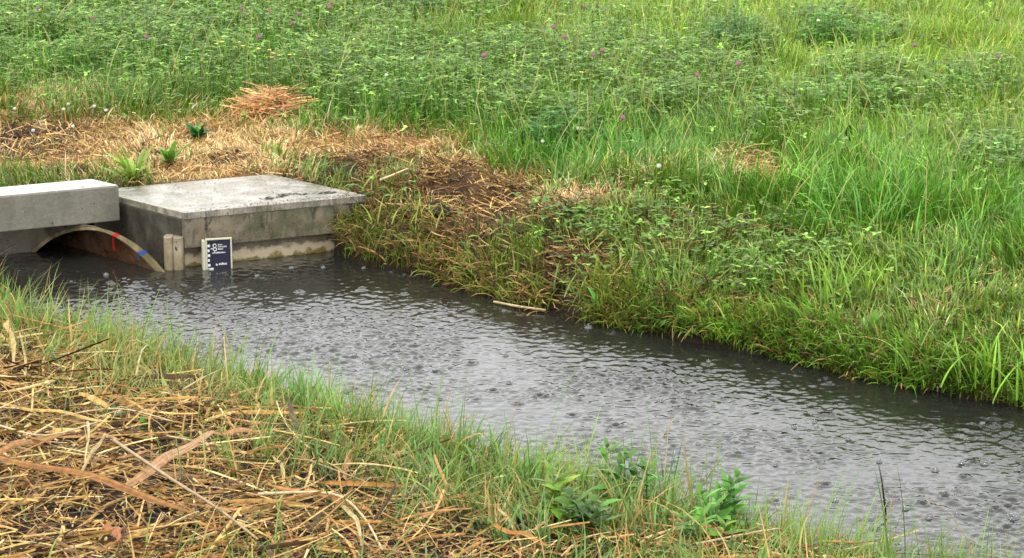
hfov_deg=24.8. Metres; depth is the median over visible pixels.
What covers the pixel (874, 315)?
broad leaf plant
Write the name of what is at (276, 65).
buttercup flower
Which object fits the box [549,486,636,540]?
leafy weed
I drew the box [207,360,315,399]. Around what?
grass tuft
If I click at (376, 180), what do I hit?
grass tuft
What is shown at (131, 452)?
dry stalk
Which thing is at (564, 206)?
broad leaf plant
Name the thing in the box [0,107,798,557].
soil crumbs
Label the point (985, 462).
rain splash
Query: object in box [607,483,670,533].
grass tuft
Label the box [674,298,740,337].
grass tuft
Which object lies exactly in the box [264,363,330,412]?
grass tuft
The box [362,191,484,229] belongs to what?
grass tuft
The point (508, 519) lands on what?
dry reed leaf
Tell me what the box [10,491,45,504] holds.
dry reed leaf
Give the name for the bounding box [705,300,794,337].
grass tuft
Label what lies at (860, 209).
grass tuft
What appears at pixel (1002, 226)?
meadow grass
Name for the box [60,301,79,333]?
grass tuft
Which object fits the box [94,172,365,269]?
concrete slab block
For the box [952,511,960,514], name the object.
rain splash
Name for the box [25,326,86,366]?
grass tuft
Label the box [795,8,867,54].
clover bush
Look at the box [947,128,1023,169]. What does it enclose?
clover bush
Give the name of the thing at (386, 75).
white clover flower
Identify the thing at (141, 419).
broad leaf plant
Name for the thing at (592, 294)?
broad leaf plant
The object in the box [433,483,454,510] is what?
dry reed leaf
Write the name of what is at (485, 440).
grass tuft
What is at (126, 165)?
broad leaf plant
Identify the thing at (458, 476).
bank grass
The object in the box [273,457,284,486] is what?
dry reed leaf
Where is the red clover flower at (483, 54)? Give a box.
[481,52,486,79]
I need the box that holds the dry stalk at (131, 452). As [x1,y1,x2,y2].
[112,439,258,539]
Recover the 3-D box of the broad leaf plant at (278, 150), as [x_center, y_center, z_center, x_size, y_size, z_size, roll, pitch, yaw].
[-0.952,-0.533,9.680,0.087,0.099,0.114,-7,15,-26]
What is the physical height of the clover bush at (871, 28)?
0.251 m
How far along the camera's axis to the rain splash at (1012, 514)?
5.93 m
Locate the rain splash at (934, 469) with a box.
[931,466,939,471]
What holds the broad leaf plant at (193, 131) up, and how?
on the ground at (390, 264)
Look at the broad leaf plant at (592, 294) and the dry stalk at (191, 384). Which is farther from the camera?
the broad leaf plant at (592, 294)
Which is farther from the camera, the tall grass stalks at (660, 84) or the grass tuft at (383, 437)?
the tall grass stalks at (660, 84)
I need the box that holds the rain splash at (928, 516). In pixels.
[924,512,933,518]
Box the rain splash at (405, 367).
[401,364,410,369]
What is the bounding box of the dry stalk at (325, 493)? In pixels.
[257,491,382,550]
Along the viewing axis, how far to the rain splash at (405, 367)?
7.32 m
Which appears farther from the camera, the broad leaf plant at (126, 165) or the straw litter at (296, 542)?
the broad leaf plant at (126, 165)
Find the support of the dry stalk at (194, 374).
on the straw litter at (296, 542)
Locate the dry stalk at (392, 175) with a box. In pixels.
[380,168,407,181]
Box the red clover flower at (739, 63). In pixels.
[735,61,741,93]
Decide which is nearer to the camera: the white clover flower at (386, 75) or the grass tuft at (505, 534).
the grass tuft at (505, 534)
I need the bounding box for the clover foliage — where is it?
[0,0,1023,333]
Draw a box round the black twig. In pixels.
[878,464,886,513]
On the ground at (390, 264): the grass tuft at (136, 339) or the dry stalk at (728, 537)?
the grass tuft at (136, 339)
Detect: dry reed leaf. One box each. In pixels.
[0,402,109,421]
[0,433,66,453]
[0,456,192,512]
[3,320,16,369]
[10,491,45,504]
[19,333,26,379]
[72,433,105,482]
[84,421,89,462]
[102,520,121,544]
[123,470,153,503]
[125,430,214,485]
[213,427,263,435]
[268,484,371,510]
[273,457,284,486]
[341,505,361,547]
[343,447,353,479]
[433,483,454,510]
[492,523,547,545]
[496,506,521,549]
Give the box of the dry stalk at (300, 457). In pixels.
[297,455,390,491]
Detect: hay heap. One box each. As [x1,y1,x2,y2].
[222,81,320,120]
[684,139,784,172]
[723,165,785,180]
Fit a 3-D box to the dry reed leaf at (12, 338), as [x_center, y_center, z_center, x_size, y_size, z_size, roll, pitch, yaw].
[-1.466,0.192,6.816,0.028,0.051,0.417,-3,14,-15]
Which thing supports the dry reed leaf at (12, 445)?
on the straw litter at (296, 542)
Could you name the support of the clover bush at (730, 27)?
on the ground at (390, 264)
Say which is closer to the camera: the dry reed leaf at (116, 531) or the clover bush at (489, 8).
the dry reed leaf at (116, 531)
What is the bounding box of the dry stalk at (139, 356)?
[135,345,154,373]
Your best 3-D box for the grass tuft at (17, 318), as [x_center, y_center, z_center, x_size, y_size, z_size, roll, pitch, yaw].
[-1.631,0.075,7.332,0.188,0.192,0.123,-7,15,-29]
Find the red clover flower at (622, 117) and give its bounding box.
[618,115,625,162]
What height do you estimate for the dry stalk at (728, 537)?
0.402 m
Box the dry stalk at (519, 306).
[493,301,545,310]
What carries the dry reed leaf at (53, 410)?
on the straw litter at (296, 542)
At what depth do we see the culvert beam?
8.78 m
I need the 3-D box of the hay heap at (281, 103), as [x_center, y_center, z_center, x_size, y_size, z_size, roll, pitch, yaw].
[-1.100,-0.806,10.544,0.462,0.186,0.445,-10,17,-37]
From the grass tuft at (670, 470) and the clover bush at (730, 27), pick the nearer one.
the grass tuft at (670, 470)
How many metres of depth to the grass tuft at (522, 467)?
5.92 m
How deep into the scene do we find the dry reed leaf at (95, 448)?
5.58 m
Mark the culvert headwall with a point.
(20, 241)
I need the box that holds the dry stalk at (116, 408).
[62,408,175,421]
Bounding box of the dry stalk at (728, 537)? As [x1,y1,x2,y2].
[695,528,790,544]
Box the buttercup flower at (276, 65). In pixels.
[276,48,277,95]
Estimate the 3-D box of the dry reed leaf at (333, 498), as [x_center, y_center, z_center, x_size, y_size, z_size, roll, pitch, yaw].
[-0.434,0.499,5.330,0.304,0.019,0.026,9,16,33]
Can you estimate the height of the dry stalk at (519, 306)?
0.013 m
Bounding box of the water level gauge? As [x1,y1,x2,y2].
[201,237,232,269]
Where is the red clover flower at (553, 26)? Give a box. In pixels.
[551,24,556,55]
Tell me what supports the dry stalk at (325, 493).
on the straw litter at (296, 542)
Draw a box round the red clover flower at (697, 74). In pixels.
[695,72,701,113]
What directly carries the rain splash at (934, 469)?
on the water
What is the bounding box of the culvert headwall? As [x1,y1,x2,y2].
[0,224,97,254]
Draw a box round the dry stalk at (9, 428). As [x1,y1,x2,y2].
[0,420,102,435]
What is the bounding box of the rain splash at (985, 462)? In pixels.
[979,458,990,464]
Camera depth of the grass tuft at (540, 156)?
9.26 m
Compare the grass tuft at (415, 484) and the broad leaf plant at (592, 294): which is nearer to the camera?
the grass tuft at (415, 484)
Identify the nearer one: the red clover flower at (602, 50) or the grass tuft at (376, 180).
the grass tuft at (376, 180)
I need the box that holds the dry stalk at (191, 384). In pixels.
[182,369,221,389]
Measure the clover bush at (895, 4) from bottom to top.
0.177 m
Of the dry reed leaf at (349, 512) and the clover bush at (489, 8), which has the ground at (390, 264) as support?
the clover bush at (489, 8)
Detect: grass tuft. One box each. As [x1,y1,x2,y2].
[0,279,20,331]
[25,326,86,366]
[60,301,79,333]
[116,324,171,354]
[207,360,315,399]
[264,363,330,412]
[298,387,353,423]
[359,161,411,196]
[360,450,489,513]
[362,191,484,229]
[375,406,442,450]
[414,424,475,485]
[421,414,517,474]
[468,123,649,182]
[478,491,551,554]
[504,446,554,492]
[522,251,615,298]
[536,123,698,177]
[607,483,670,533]
[661,444,681,493]
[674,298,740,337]
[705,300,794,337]
[735,139,901,207]
[792,159,981,240]
[792,238,897,310]
[841,310,997,385]
[933,318,1023,403]
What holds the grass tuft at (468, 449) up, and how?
on the ground at (390, 264)
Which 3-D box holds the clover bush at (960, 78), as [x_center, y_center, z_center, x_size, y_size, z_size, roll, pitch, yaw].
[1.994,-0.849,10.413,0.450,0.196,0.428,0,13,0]
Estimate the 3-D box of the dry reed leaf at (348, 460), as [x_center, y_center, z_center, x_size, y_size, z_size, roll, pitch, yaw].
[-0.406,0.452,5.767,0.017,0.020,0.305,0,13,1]
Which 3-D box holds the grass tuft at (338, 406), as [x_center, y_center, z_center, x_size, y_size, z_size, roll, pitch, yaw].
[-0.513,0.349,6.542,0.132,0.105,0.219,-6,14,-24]
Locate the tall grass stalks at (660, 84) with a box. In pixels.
[0,0,1023,262]
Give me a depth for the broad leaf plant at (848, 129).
9.33 m
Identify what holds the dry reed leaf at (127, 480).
on the straw litter at (296, 542)
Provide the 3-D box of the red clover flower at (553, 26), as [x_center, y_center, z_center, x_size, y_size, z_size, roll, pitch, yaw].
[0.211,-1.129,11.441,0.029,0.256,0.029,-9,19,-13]
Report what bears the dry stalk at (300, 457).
on the straw litter at (296, 542)
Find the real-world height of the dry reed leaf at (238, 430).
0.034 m
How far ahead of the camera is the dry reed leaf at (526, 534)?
5.18 m
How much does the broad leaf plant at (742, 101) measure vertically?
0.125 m
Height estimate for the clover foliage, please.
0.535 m
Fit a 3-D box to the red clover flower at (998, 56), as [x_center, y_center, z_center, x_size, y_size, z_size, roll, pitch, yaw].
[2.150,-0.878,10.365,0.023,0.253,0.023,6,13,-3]
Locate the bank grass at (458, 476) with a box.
[0,258,1023,557]
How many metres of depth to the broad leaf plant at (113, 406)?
6.17 m
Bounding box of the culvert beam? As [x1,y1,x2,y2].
[0,179,119,231]
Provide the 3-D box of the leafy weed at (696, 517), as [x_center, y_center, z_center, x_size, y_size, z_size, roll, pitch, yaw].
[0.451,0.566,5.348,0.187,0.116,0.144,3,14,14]
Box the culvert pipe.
[31,224,164,271]
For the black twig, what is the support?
in the water
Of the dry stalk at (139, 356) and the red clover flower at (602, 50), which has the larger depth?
the red clover flower at (602, 50)
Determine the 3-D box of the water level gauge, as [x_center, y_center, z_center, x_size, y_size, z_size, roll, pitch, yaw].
[-1.103,0.024,8.725,0.110,0.368,0.036,-4,14,-15]
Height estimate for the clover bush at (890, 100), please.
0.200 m
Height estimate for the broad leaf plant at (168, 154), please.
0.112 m
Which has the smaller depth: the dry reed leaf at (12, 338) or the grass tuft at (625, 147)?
the dry reed leaf at (12, 338)
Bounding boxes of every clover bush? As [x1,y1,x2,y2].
[370,0,443,16]
[459,0,509,20]
[515,105,610,145]
[698,8,770,55]
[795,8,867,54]
[798,75,916,120]
[838,12,898,49]
[888,0,933,12]
[908,68,1003,108]
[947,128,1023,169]
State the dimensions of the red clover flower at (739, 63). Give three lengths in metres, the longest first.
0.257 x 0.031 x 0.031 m
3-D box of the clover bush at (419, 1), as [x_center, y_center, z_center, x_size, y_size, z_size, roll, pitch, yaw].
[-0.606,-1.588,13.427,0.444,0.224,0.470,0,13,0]
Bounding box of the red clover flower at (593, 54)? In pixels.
[591,53,595,85]
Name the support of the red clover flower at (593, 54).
on the ground at (390, 264)
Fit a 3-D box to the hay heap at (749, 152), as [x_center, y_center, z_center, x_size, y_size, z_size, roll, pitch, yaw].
[0.909,-0.476,9.223,0.495,0.160,0.464,6,15,24]
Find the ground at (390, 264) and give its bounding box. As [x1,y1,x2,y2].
[0,14,1023,557]
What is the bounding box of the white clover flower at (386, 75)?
[385,74,387,110]
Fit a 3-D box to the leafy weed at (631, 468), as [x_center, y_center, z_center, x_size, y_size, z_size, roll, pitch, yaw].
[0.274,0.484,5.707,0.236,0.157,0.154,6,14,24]
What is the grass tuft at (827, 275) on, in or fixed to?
on the ground at (390, 264)
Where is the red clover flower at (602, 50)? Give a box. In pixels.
[600,48,604,72]
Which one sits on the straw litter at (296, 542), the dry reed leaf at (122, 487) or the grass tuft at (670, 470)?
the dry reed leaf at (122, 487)
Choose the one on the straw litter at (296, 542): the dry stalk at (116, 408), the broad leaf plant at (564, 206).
the dry stalk at (116, 408)
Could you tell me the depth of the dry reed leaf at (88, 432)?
5.68 m
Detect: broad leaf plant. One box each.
[99,145,152,183]
[102,405,120,420]
[140,415,146,430]
[156,140,188,163]
[185,122,211,137]
[271,142,297,158]
[562,205,587,215]
[582,287,612,308]
[735,96,796,111]
[819,125,866,149]
[863,309,884,333]
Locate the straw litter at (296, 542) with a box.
[0,300,950,557]
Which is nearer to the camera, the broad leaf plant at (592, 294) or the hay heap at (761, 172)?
the broad leaf plant at (592, 294)
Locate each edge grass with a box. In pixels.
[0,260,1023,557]
[310,168,1023,405]
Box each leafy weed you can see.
[519,452,589,522]
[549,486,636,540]
[585,436,667,508]
[671,503,748,553]
[689,466,763,533]
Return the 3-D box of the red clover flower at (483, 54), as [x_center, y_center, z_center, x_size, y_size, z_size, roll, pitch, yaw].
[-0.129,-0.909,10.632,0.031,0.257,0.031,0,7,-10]
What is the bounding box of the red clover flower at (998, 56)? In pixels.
[992,54,1000,88]
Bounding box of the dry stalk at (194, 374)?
[180,369,213,384]
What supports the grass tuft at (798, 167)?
on the ground at (390, 264)
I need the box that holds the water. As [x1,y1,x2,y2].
[0,223,1023,557]
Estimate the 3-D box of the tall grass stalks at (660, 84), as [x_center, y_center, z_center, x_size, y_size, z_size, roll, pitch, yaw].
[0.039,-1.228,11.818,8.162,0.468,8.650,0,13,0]
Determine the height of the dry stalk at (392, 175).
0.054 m
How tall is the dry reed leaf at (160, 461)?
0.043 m
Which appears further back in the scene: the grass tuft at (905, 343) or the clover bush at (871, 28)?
the clover bush at (871, 28)
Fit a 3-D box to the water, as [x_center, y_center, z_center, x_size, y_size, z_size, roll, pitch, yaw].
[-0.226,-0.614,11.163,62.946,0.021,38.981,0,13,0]
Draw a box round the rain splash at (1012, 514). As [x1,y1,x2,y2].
[1005,512,1018,519]
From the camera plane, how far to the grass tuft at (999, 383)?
6.92 m
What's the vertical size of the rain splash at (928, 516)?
0.012 m
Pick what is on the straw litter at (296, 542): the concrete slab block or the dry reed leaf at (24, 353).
the dry reed leaf at (24, 353)
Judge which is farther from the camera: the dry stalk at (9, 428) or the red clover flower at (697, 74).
the red clover flower at (697, 74)
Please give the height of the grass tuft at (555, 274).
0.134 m
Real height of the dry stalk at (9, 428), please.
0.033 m
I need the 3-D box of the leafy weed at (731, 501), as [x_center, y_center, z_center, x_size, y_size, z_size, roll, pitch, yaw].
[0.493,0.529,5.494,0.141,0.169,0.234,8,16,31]
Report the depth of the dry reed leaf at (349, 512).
5.14 m
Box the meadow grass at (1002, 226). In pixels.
[0,0,1023,409]
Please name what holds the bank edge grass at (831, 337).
on the ground at (390, 264)
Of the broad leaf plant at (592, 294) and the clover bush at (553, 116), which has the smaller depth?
the broad leaf plant at (592, 294)
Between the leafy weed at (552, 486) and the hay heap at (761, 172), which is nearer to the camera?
the leafy weed at (552, 486)

